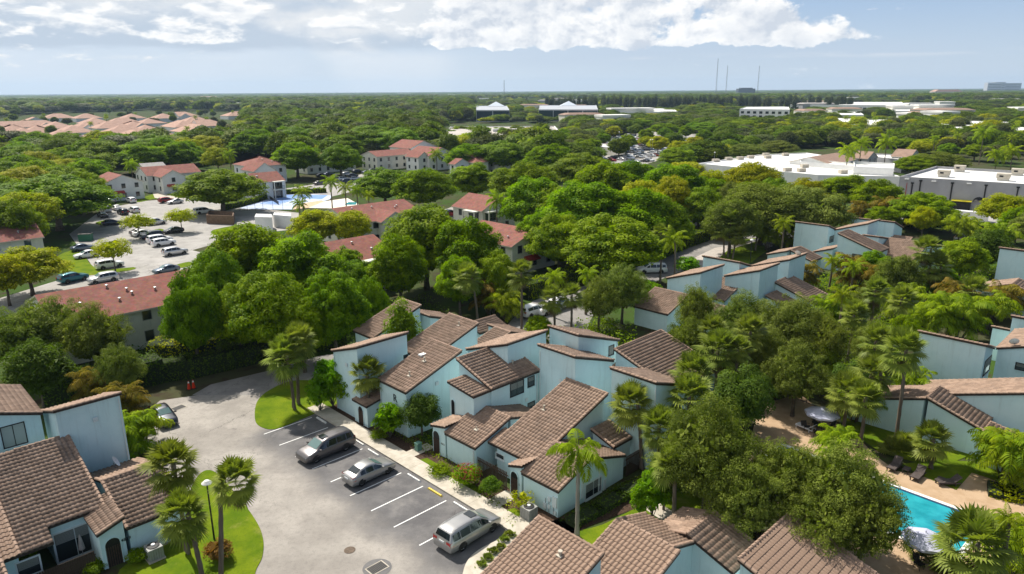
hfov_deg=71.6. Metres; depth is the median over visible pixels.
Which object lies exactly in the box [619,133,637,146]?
broadleaf tree
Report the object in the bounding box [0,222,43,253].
apartment building
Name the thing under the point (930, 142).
broadleaf tree
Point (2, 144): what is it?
oak tree
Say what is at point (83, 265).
lot island
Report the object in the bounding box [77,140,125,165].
broadleaf tree
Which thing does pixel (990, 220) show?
warehouse yard
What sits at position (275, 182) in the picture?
apartment building
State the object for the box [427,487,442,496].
wheel stop
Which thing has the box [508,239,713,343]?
road
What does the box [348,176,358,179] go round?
parked car
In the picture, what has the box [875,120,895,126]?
broadleaf tree
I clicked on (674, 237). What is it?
feather palm
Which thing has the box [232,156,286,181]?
apartment building
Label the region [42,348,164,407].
hedge
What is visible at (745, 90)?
stand building
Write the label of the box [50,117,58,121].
broadleaf tree
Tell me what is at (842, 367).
broadleaf tree
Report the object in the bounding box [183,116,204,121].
estate house
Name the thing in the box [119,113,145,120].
estate house
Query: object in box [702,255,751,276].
villa
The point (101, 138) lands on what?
broadleaf tree
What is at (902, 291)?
fan palm
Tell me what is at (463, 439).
villa
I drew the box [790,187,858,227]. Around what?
oak tree
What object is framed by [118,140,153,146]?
broadleaf tree
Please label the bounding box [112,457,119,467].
satellite dish
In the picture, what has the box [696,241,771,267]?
entry drive
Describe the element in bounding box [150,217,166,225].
parked car
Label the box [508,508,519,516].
grass edge
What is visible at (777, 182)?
broadleaf tree
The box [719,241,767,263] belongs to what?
entry lawn
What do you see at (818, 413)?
parasol
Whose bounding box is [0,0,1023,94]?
sky
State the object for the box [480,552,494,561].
ornamental grass
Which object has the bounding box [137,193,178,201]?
lot island
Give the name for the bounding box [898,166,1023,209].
warehouse
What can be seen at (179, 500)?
fan palm
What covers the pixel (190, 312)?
broadleaf tree
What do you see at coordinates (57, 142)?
oak tree
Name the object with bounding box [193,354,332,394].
dark lane
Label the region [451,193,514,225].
apartment building
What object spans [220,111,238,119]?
estate house
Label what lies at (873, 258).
broadleaf tree
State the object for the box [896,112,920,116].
building
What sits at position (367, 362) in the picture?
fan palm
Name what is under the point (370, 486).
parking lines
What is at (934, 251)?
villa
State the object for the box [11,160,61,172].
broadleaf tree
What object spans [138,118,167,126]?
estate house
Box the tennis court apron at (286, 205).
[242,194,330,208]
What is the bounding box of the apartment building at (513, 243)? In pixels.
[480,220,554,274]
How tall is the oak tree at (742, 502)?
8.139 m
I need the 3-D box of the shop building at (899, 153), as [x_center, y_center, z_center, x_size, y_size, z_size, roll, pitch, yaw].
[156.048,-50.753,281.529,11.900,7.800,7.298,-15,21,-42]
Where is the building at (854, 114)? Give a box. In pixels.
[840,112,863,116]
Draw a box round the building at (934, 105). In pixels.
[910,104,954,107]
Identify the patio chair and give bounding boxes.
[801,420,809,429]
[912,551,925,570]
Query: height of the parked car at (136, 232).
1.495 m
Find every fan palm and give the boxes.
[134,436,201,554]
[151,486,212,573]
[206,455,262,573]
[259,332,308,409]
[279,320,317,404]
[347,354,387,397]
[452,261,481,319]
[507,258,534,329]
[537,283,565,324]
[559,282,584,326]
[606,378,652,470]
[637,403,679,453]
[650,443,689,512]
[651,222,666,281]
[664,369,717,420]
[668,347,716,404]
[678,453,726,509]
[691,326,740,404]
[696,312,728,353]
[710,219,728,256]
[720,207,741,257]
[725,335,755,371]
[728,224,748,258]
[731,311,771,372]
[823,368,870,427]
[838,297,869,361]
[841,377,886,447]
[847,351,895,397]
[856,319,897,377]
[861,275,892,320]
[876,323,928,433]
[886,284,919,316]
[906,234,941,300]
[907,417,956,468]
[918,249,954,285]
[925,501,1023,573]
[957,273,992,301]
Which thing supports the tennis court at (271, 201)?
on the tennis court apron at (286, 205)
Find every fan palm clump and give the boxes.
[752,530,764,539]
[875,429,924,456]
[900,540,958,573]
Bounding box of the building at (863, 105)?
[790,102,904,108]
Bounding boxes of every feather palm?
[120,158,139,177]
[199,145,206,166]
[219,148,236,170]
[289,197,307,214]
[290,184,312,213]
[319,174,340,207]
[335,180,353,205]
[349,183,365,204]
[361,190,375,202]
[428,148,444,169]
[442,150,454,165]
[485,188,507,222]
[516,137,532,143]
[542,268,565,302]
[575,263,599,314]
[657,225,689,274]
[754,225,766,250]
[772,213,795,248]
[821,252,844,290]
[827,285,859,323]
[835,141,860,164]
[841,257,867,292]
[852,136,873,160]
[875,133,898,162]
[886,128,893,149]
[928,134,940,149]
[953,131,963,154]
[971,125,996,164]
[984,145,1010,169]
[991,502,1023,564]
[1003,143,1023,169]
[1007,134,1018,141]
[1010,123,1020,131]
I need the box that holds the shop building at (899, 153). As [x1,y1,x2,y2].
[890,149,918,170]
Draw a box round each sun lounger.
[795,422,816,431]
[886,455,903,472]
[909,464,926,482]
[934,473,961,486]
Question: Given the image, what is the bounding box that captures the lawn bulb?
[255,380,336,429]
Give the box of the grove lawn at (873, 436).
[840,412,968,461]
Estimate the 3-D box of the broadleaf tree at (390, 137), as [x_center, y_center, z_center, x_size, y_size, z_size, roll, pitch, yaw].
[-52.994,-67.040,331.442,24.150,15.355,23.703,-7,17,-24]
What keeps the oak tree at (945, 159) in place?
on the ground at (64, 242)
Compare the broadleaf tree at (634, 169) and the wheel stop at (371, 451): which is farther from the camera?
the broadleaf tree at (634, 169)
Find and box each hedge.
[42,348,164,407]
[146,336,216,357]
[159,336,346,382]
[220,187,326,209]
[518,274,567,299]
[526,226,714,299]
[565,480,639,528]
[902,217,1019,238]
[987,479,1023,504]
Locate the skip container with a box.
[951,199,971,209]
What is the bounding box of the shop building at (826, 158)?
[789,153,856,164]
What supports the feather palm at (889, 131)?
on the ground at (64, 242)
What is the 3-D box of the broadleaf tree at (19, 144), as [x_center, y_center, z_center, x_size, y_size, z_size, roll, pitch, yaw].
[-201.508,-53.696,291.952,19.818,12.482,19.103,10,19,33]
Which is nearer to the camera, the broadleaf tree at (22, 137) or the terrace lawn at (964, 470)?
the terrace lawn at (964, 470)
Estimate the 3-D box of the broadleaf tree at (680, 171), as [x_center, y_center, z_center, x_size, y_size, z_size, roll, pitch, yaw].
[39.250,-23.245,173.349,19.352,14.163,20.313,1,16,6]
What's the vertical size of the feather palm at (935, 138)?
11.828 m
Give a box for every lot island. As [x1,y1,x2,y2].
[58,251,134,274]
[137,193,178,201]
[177,262,191,267]
[211,223,254,233]
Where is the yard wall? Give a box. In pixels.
[956,209,988,221]
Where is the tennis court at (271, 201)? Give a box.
[260,197,295,204]
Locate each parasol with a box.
[78,534,84,553]
[804,406,839,428]
[901,526,942,560]
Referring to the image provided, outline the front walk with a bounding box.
[307,403,528,534]
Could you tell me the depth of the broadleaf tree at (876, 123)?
474.17 m
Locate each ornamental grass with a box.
[475,559,487,567]
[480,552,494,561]
[485,546,498,553]
[496,542,506,551]
[497,534,509,541]
[502,529,516,537]
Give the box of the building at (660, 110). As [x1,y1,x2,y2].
[620,108,675,113]
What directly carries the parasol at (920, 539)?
on the pool terrace
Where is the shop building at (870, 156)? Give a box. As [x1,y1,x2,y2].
[852,151,877,161]
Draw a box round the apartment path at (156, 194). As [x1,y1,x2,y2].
[152,192,183,199]
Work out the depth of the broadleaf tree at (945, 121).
503.80 m
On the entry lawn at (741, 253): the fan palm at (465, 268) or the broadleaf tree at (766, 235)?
the broadleaf tree at (766, 235)
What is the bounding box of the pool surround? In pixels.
[309,198,356,207]
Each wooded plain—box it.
[0,89,1023,99]
[0,89,1023,99]
[0,92,1023,114]
[0,94,1007,114]
[25,105,1023,163]
[158,109,917,172]
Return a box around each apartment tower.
[983,82,1002,90]
[1005,83,1021,89]
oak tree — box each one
[0,141,10,148]
[0,305,54,364]
[6,293,86,354]
[36,138,75,150]
[47,134,79,142]
[51,300,135,364]
[90,341,147,395]
[381,118,399,124]
[510,124,524,128]
[565,133,590,139]
[577,276,623,330]
[598,262,654,324]
[642,390,767,508]
[667,314,713,354]
[673,281,716,331]
[699,197,765,253]
[700,450,790,540]
[707,287,771,365]
[717,181,812,245]
[719,181,748,199]
[727,143,767,156]
[739,324,792,375]
[745,436,838,520]
[752,292,836,352]
[757,140,800,153]
[759,338,837,416]
[764,479,868,562]
[767,183,815,243]
[781,436,912,539]
[785,310,858,364]
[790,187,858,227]
[824,477,915,559]
[849,286,879,319]
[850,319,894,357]
[870,254,929,289]
[915,150,974,166]
[1008,212,1023,239]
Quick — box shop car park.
[604,132,695,163]
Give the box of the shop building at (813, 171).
[698,153,899,186]
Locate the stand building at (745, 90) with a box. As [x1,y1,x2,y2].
[736,88,754,92]
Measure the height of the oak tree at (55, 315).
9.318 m
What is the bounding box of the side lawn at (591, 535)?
[580,493,722,543]
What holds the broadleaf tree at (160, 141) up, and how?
on the ground at (64, 242)
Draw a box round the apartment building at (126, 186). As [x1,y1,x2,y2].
[100,172,144,200]
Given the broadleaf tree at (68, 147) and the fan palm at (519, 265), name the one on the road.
the fan palm at (519, 265)
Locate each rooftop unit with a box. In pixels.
[937,169,950,177]
[954,165,966,171]
[996,173,1011,180]
[1011,168,1023,175]
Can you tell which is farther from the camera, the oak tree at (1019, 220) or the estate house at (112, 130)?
the estate house at (112, 130)
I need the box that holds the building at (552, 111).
[539,101,597,120]
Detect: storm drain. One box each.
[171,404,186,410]
[362,559,391,573]
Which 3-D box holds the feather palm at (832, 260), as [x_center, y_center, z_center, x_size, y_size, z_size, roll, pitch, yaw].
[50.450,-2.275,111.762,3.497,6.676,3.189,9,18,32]
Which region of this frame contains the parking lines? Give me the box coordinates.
[265,417,445,544]
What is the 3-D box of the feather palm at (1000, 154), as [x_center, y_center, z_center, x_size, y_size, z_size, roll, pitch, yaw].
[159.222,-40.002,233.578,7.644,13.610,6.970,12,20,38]
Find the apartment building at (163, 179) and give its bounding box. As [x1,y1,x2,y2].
[134,163,200,193]
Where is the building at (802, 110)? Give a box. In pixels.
[793,109,826,113]
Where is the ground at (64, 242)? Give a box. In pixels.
[0,88,1023,573]
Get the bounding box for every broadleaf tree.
[0,145,22,158]
[0,160,18,171]
[0,165,51,182]
[0,173,124,230]
[0,175,20,187]
[0,191,64,222]
[0,198,50,235]
[0,245,74,295]
[0,253,39,305]
[0,336,82,408]
[1,144,43,156]
[2,153,42,163]
[3,141,40,146]
[7,113,18,120]
[8,134,34,141]
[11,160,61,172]
[23,150,61,160]
[26,131,50,139]
[40,160,64,168]
[40,166,110,215]
[44,125,56,132]
[45,145,72,151]
[46,149,75,159]
[48,131,84,140]
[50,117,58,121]
[51,158,73,165]
[59,150,117,168]
[61,118,73,124]
[66,158,109,175]
[71,157,112,172]
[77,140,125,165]
[82,129,111,138]
[90,237,132,270]
[98,133,126,140]
[112,144,170,166]
[116,112,124,116]
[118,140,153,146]
[118,212,157,238]
[129,134,173,143]
[149,137,177,164]
[157,269,223,353]
[160,141,200,164]
[162,207,197,231]
[169,114,176,120]
[169,168,269,210]
[170,129,190,136]
[172,140,203,160]
[174,137,206,150]
[181,246,245,339]
[191,135,225,152]
[193,221,288,276]
[199,146,233,168]
[211,282,252,344]
[216,120,225,126]
[220,270,306,363]
[224,128,274,155]
[244,117,262,124]
[251,228,349,292]
[252,124,273,128]
[269,141,321,178]
[269,297,333,372]
[276,125,289,130]
[281,127,314,136]
[285,209,341,239]
[292,136,317,144]
[293,115,311,121]
[303,266,371,348]
[304,377,332,410]
[308,358,344,405]
[317,143,364,175]
[329,134,364,152]
[329,373,349,398]
[330,209,372,239]
[333,245,367,267]
[340,259,370,286]
[350,124,387,149]
[350,166,406,200]
[354,275,390,319]
[365,233,430,297]
[370,402,405,437]
[372,203,463,290]
[373,126,420,149]
[374,120,391,127]
[382,296,423,341]
[389,167,460,205]
[398,391,441,435]
[432,216,504,296]
[434,254,483,315]
[444,143,484,163]
[447,162,494,193]
[475,140,525,166]
[478,248,516,292]
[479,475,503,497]
[487,160,559,193]
[497,175,553,222]
[515,211,547,247]
[522,143,572,171]
[523,211,585,269]
[523,315,551,337]
[527,182,562,214]
[535,179,626,259]
[545,152,605,182]
[560,212,665,277]
[569,159,632,191]
[574,138,595,147]
[581,262,607,272]
[589,138,601,147]
[596,132,610,142]
[600,186,682,234]
[605,126,622,136]
[606,137,630,156]
[610,121,625,134]
[610,160,653,182]
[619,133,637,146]
[619,179,665,201]
[626,124,643,134]
[629,484,653,512]
[635,467,670,515]
[636,119,654,126]
[637,129,654,137]
[637,136,653,144]
[639,279,661,296]
[643,162,711,191]
[643,452,686,509]
[644,196,695,260]
[645,123,679,132]
[646,136,669,152]
[653,175,691,212]
[656,147,696,164]
[657,127,672,137]
[664,132,686,142]
[666,119,678,131]
[667,140,686,148]
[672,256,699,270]
[678,125,694,135]
[682,185,723,228]
[684,145,704,162]
[685,136,703,142]
[686,121,697,131]
[691,122,717,130]
[696,129,713,138]
[699,169,727,182]
[702,177,725,192]
[711,361,777,431]
[713,126,733,134]
[721,139,739,146]
[723,161,785,183]
[728,119,759,126]
[741,180,770,188]
[749,128,770,135]
[755,123,770,129]
[760,377,787,399]
[762,177,787,188]
[788,177,829,196]
[807,127,826,145]
[811,342,841,389]
[820,125,838,144]
[821,173,866,210]
[826,116,838,119]
[826,121,851,128]
[829,360,876,391]
[848,115,869,123]
[848,178,904,208]
[850,130,863,141]
[862,126,883,145]
[862,250,891,270]
[864,125,889,134]
[864,206,903,224]
[870,120,897,124]
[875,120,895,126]
[885,116,902,124]
[885,122,902,129]
[886,191,962,231]
[888,314,924,358]
[892,155,942,171]
[894,137,915,148]
[898,114,913,121]
[902,131,931,139]
[904,205,942,237]
[906,140,936,152]
[909,122,931,129]
[914,138,938,152]
[923,266,961,293]
[935,116,951,123]
[935,236,993,280]
[936,138,964,149]
[937,143,960,153]
[938,119,952,123]
[938,136,964,144]
[948,119,965,126]
[953,117,972,124]
[959,127,977,132]
[959,143,985,160]
[966,129,1003,145]
[970,116,983,120]
[970,122,986,128]
[970,227,1013,274]
[972,192,1023,219]
[974,122,998,128]
[976,145,1013,162]
[978,112,997,118]
[981,119,1002,126]
[983,117,1001,122]
[990,141,1016,147]
[992,132,1023,146]
[997,122,1017,132]
[997,205,1023,243]
[998,113,1013,117]
[998,115,1015,121]
[1006,117,1023,126]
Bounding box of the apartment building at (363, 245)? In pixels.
[320,234,386,289]
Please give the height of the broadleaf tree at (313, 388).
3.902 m
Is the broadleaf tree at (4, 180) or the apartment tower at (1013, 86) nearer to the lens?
the broadleaf tree at (4, 180)
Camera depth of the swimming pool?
53.89 m
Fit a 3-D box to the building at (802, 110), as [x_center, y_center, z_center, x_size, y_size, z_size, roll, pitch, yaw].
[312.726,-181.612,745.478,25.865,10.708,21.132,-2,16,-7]
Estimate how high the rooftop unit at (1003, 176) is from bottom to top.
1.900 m
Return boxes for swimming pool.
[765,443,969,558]
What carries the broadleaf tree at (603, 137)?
on the shop car park
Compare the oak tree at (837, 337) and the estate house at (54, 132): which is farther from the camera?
the estate house at (54, 132)
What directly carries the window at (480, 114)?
in the building at (495, 108)
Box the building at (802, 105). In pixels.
[796,102,834,108]
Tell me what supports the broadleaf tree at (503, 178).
on the ground at (64, 242)
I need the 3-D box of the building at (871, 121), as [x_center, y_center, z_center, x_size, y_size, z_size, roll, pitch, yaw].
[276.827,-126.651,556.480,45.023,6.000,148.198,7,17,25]
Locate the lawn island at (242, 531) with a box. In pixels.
[118,470,263,573]
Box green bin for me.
[77,232,93,241]
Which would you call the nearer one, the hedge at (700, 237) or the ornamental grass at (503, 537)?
the ornamental grass at (503, 537)
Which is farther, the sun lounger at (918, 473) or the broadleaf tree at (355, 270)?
the broadleaf tree at (355, 270)
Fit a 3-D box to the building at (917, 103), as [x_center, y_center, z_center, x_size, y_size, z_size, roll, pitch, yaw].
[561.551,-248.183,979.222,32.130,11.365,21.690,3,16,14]
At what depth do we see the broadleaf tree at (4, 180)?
165.81 m
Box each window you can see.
[0,421,28,450]
[14,554,43,573]
[24,240,31,245]
[51,522,92,564]
[141,310,151,320]
[144,329,154,341]
[477,111,491,120]
[493,111,508,120]
[495,451,504,461]
[510,379,524,398]
[517,245,521,253]
[527,375,535,388]
[527,400,534,407]
[539,110,552,117]
[553,110,567,119]
[568,110,581,112]
[584,475,601,501]
[608,344,614,356]
[829,235,833,243]
[982,355,991,377]
[1014,362,1023,371]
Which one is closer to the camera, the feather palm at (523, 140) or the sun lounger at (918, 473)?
the sun lounger at (918, 473)
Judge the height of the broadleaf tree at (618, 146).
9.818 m
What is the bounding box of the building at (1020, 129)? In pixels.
[956,121,1023,131]
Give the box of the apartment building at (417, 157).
[405,146,449,170]
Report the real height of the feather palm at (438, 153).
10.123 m
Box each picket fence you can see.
[37,551,95,573]
[477,457,508,489]
[625,450,638,476]
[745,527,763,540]
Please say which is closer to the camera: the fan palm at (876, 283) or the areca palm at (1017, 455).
the areca palm at (1017, 455)
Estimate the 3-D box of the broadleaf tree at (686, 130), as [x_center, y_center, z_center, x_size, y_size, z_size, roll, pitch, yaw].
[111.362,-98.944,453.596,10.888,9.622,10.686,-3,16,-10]
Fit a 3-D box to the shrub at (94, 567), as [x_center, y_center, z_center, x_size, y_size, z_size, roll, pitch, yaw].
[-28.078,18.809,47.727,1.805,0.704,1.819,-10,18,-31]
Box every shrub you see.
[81,557,107,573]
[124,545,147,563]
[201,537,233,560]
[370,429,388,438]
[426,460,451,479]
[449,462,481,487]
[504,490,534,510]
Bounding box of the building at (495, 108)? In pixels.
[476,102,508,121]
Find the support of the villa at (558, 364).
on the ground at (64, 242)
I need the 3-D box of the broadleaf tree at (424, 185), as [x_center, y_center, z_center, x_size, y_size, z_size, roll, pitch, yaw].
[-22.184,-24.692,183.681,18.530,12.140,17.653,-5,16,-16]
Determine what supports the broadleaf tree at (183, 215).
on the apartment lot at (144, 258)
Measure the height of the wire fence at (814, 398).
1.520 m
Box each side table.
[902,466,910,474]
[936,476,944,484]
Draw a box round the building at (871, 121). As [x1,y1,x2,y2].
[838,118,880,124]
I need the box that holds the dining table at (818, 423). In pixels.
[814,422,825,431]
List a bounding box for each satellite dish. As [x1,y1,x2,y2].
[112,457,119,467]
[1009,338,1019,344]
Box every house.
[0,121,39,128]
[4,124,25,130]
[13,128,31,132]
[21,117,42,120]
[26,120,51,125]
[27,125,45,133]
[42,122,68,128]
[45,113,71,121]
[50,130,65,135]
[56,125,95,135]
[71,113,102,121]
[75,121,96,128]
[77,118,104,123]
[88,121,124,131]
[100,125,138,131]
[102,129,121,132]
[103,117,137,123]
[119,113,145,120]
[120,130,139,133]
[123,121,144,126]
[136,162,164,170]
[137,124,168,131]
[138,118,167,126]
[150,113,178,121]
[160,120,193,130]
[170,124,208,133]
[174,112,198,119]
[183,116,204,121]
[191,119,227,127]
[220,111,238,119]
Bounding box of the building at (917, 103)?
[904,103,934,104]
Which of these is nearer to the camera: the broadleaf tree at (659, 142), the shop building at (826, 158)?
the shop building at (826, 158)
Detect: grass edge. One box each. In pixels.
[420,458,483,493]
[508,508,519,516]
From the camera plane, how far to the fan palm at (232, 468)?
43.10 m
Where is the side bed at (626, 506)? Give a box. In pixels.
[553,478,639,532]
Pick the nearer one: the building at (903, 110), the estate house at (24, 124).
the estate house at (24, 124)
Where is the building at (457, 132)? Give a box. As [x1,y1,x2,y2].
[447,126,557,137]
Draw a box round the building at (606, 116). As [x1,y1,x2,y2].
[594,114,630,119]
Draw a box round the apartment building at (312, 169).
[295,154,355,173]
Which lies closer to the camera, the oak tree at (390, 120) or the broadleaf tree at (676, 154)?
the broadleaf tree at (676, 154)
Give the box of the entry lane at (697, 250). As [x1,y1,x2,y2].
[634,231,793,272]
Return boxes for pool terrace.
[749,397,1023,573]
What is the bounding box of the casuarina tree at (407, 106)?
[392,103,415,109]
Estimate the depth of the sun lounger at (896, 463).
59.95 m
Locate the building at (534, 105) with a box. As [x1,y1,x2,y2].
[520,104,547,107]
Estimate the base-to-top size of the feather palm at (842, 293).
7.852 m
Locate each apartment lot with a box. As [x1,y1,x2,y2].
[0,198,298,316]
[286,174,367,195]
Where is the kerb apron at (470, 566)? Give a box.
[463,534,517,573]
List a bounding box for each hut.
[255,214,272,230]
[273,212,291,227]
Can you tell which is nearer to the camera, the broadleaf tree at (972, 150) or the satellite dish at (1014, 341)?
the satellite dish at (1014, 341)
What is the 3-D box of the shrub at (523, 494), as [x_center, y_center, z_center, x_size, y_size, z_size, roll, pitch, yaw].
[0.766,16.458,53.979,2.474,1.611,2.481,5,16,19]
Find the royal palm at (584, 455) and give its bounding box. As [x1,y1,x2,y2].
[546,428,607,536]
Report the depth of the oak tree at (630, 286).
94.47 m
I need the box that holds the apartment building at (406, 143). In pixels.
[389,139,437,149]
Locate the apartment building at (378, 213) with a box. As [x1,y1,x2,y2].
[323,199,416,240]
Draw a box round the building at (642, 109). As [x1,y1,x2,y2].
[606,107,653,111]
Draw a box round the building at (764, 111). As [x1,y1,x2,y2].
[739,107,789,116]
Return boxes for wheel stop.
[367,448,378,456]
[406,473,420,482]
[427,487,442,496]
[452,501,467,509]
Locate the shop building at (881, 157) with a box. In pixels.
[876,154,900,172]
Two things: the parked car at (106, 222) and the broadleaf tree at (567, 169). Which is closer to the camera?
the parked car at (106, 222)
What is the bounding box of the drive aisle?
[148,377,506,573]
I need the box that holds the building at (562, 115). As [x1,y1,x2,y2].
[558,113,601,121]
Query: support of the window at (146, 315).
in the apartment building at (137, 301)
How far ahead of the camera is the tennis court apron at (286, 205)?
201.31 m
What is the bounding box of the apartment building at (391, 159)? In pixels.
[361,148,410,169]
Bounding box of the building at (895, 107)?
[886,105,913,109]
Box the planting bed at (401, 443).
[330,404,580,533]
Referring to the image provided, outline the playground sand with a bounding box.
[294,200,323,208]
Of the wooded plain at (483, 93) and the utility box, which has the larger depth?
the wooded plain at (483, 93)
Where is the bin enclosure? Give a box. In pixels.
[206,210,234,224]
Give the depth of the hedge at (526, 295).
109.16 m
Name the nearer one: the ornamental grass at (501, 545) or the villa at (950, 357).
the ornamental grass at (501, 545)
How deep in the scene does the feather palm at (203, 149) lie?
304.32 m
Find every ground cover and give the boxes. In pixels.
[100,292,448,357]
[395,429,515,524]
[546,316,636,345]
[559,473,644,521]
[706,264,996,425]
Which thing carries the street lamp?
on the lawn island at (242, 531)
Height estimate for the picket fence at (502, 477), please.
1.700 m
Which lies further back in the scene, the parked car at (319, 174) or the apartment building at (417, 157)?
the apartment building at (417, 157)
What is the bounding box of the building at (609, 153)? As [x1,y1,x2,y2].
[600,143,624,155]
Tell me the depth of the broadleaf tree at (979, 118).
542.21 m
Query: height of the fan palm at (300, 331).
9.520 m
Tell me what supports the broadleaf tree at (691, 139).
on the shop car park
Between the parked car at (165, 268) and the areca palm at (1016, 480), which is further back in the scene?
the parked car at (165, 268)
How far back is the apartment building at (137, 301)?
88.87 m
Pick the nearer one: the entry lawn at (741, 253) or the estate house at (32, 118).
the entry lawn at (741, 253)
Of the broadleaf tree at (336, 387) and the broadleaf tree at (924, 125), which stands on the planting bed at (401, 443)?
the broadleaf tree at (336, 387)
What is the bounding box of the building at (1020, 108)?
[1008,107,1023,110]
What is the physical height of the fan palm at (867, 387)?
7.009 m
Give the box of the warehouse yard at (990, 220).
[891,207,1001,224]
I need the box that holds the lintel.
[18,551,39,560]
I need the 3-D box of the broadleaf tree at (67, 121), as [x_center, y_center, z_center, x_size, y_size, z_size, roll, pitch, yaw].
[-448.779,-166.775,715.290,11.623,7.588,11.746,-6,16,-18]
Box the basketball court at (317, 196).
[287,195,326,198]
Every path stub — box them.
[407,443,432,455]
[489,490,517,505]
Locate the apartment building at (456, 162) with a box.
[448,153,510,172]
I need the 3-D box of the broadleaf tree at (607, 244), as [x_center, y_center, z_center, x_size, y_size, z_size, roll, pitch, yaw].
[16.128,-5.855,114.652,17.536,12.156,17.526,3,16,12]
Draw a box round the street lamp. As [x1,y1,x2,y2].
[201,479,214,539]
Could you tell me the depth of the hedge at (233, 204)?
206.50 m
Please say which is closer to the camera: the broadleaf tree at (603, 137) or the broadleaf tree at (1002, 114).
the broadleaf tree at (603, 137)
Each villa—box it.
[0,384,44,452]
[0,434,103,573]
[41,391,129,472]
[84,457,185,568]
[331,331,462,436]
[353,299,445,341]
[403,312,478,359]
[430,404,530,469]
[447,347,539,415]
[465,329,547,402]
[474,314,528,343]
[480,514,604,573]
[488,377,632,478]
[508,438,625,517]
[537,343,614,421]
[547,325,619,411]
[592,506,754,573]
[609,366,686,468]
[613,329,714,407]
[634,286,724,344]
[666,264,724,307]
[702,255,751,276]
[713,277,738,304]
[724,262,779,304]
[737,510,878,573]
[751,252,807,279]
[765,276,828,310]
[766,245,836,274]
[793,221,835,251]
[833,219,879,244]
[835,229,888,270]
[847,385,1014,470]
[850,217,912,239]
[862,234,926,273]
[917,328,1023,381]
[925,377,1023,433]
[926,245,943,268]
[973,247,1023,315]
[990,315,1023,360]
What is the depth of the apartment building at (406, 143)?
307.77 m
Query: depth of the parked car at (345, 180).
247.79 m
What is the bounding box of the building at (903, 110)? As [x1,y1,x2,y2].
[891,108,914,111]
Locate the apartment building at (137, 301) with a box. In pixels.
[25,270,187,364]
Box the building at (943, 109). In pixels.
[910,108,975,111]
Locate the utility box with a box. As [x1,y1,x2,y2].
[414,441,421,451]
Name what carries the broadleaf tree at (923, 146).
on the ground at (64, 242)
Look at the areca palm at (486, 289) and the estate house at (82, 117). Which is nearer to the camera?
the areca palm at (486, 289)
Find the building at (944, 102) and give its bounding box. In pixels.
[934,101,955,103]
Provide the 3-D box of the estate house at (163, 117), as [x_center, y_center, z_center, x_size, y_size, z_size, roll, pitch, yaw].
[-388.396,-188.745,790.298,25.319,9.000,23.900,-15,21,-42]
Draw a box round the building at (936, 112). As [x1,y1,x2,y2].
[920,110,960,114]
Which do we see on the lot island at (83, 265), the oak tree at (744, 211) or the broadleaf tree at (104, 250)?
the broadleaf tree at (104, 250)
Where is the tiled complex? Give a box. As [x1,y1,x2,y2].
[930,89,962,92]
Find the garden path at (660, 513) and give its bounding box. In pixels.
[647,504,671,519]
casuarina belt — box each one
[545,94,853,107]
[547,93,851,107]
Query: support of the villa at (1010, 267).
on the ground at (64, 242)
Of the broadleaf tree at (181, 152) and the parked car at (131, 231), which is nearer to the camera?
the parked car at (131, 231)
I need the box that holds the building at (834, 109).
[826,107,861,111]
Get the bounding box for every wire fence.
[238,199,291,210]
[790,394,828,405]
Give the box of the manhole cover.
[344,546,354,553]
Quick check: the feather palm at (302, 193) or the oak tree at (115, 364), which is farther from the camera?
the feather palm at (302, 193)
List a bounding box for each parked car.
[56,271,88,283]
[70,243,93,251]
[73,249,97,258]
[86,270,118,283]
[94,258,124,269]
[97,211,108,217]
[101,219,122,225]
[112,204,121,210]
[116,208,128,214]
[125,197,136,202]
[128,206,140,212]
[128,228,150,234]
[132,229,148,236]
[139,230,163,238]
[145,234,172,242]
[148,402,178,427]
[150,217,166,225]
[150,237,175,246]
[152,264,180,273]
[157,197,173,202]
[161,246,187,256]
[162,226,183,233]
[166,198,183,203]
[192,207,213,213]
[295,426,355,463]
[313,180,322,184]
[315,173,327,176]
[336,176,348,180]
[340,178,353,183]
[341,457,395,486]
[346,173,358,176]
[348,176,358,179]
[351,169,361,173]
[433,508,500,553]
[519,303,540,316]
[538,305,560,315]
[548,296,574,307]
[637,262,667,273]
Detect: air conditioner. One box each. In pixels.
[144,540,165,564]
[519,501,537,522]
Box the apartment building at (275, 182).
[245,171,286,198]
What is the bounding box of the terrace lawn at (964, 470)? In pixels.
[904,460,1022,489]
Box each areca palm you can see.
[64,366,112,401]
[90,380,150,414]
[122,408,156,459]
[124,404,174,438]
[468,276,501,314]
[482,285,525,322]
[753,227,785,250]
[773,225,794,247]
[803,260,824,286]
[808,422,862,456]
[809,293,857,327]
[828,252,873,290]
[831,389,888,422]
[848,200,879,217]
[860,263,881,291]
[872,195,901,220]
[876,359,937,384]
[877,281,927,319]
[897,293,974,334]
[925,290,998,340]
[930,277,981,295]
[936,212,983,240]
[964,510,1023,573]
[965,427,1023,483]
[972,289,1023,329]
[973,426,1023,489]
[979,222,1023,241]
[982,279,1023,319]
[1006,285,1023,312]
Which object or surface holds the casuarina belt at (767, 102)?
on the wooded plain at (64, 105)
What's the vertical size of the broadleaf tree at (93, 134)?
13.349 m

